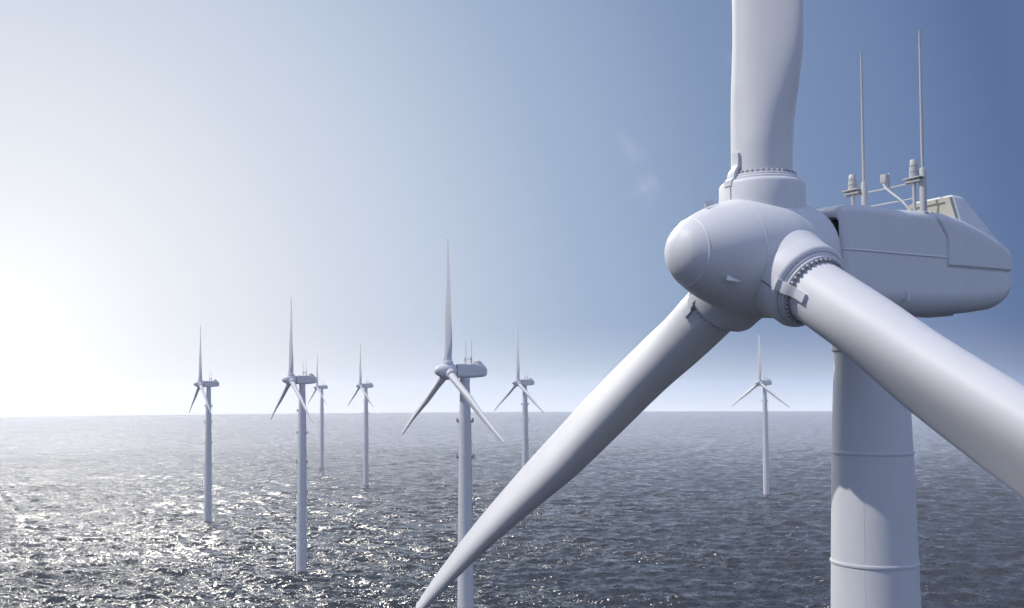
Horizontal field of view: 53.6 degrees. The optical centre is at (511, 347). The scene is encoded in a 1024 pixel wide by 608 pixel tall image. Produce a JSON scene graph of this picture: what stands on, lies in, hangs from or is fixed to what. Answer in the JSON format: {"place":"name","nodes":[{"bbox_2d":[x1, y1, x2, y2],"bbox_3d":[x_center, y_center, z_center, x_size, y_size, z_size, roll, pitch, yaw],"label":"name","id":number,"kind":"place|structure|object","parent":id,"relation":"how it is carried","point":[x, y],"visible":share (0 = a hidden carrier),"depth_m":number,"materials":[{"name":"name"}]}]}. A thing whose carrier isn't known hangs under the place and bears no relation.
{"place":"outdoors","nodes":[
{"label":"outdoors","id":0,"kind":"place"},
{"bbox_2d":[0,411,1023,607],"bbox_3d":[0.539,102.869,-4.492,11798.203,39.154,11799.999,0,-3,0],"label":"sea","id":1,"kind":"structure","parent":0,"point":[661,509],"depth_m":695.73,"materials":[{"name":"black liquid"}]},
{"bbox_2d":[189,325,218,521],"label":"wind turbine","id":2,"kind":"object","parent":1,"relation":"in","point":[200,383],"visible":1,"depth_m":680.34,"materials":[{"name":"grey metal"}]},
{"bbox_2d":[270,297,316,570],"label":"wind turbine","id":3,"kind":"object","parent":1,"relation":"in","point":[292,380],"visible":0.99,"depth_m":488.20,"materials":[{"name":"grey metal"}]},
{"bbox_2d":[308,355,327,467],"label":"wind turbine","id":4,"kind":"object","parent":1,"relation":"in","point":[321,421],"visible":0.99,"depth_m":1160.84,"materials":[{"name":"grey metal"}]},
{"bbox_2d":[347,343,373,484],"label":"wind turbine","id":5,"kind":"object","parent":1,"relation":"in","point":[365,386],"visible":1,"depth_m":939.66,"materials":[{"name":"grey metal"}]},
{"bbox_2d":[402,237,504,607],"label":"wind turbine","id":6,"kind":"object","parent":1,"relation":"in","point":[446,369],"visible":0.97,"depth_m":301.10,"materials":[{"name":"paint"}]},
{"bbox_2d":[494,324,543,517],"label":"wind turbine","id":7,"kind":"object","parent":1,"relation":"in","point":[522,384],"visible":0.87,"depth_m":695.41,"materials":[{"name":"grey metal"}]},
{"bbox_2d":[416,0,1023,607],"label":"wind turbine","id":8,"kind":"object","parent":1,"relation":"in","point":[864,286],"visible":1,"depth_m":39.14,"materials":[{"name":"paint"}]},
{"bbox_2d":[731,335,789,494],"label":"wind turbine","id":9,"kind":"object","parent":1,"relation":"in","point":[765,447],"visible":0.98,"depth_m":836.07,"materials":[{"name":"grey metal"}]},
{"bbox_2d":[0,0,1023,416],"label":"sky","id":10,"kind":"structure","parent":0,"point":[169,169],"materials":[{"name":"blue"}]}
]}

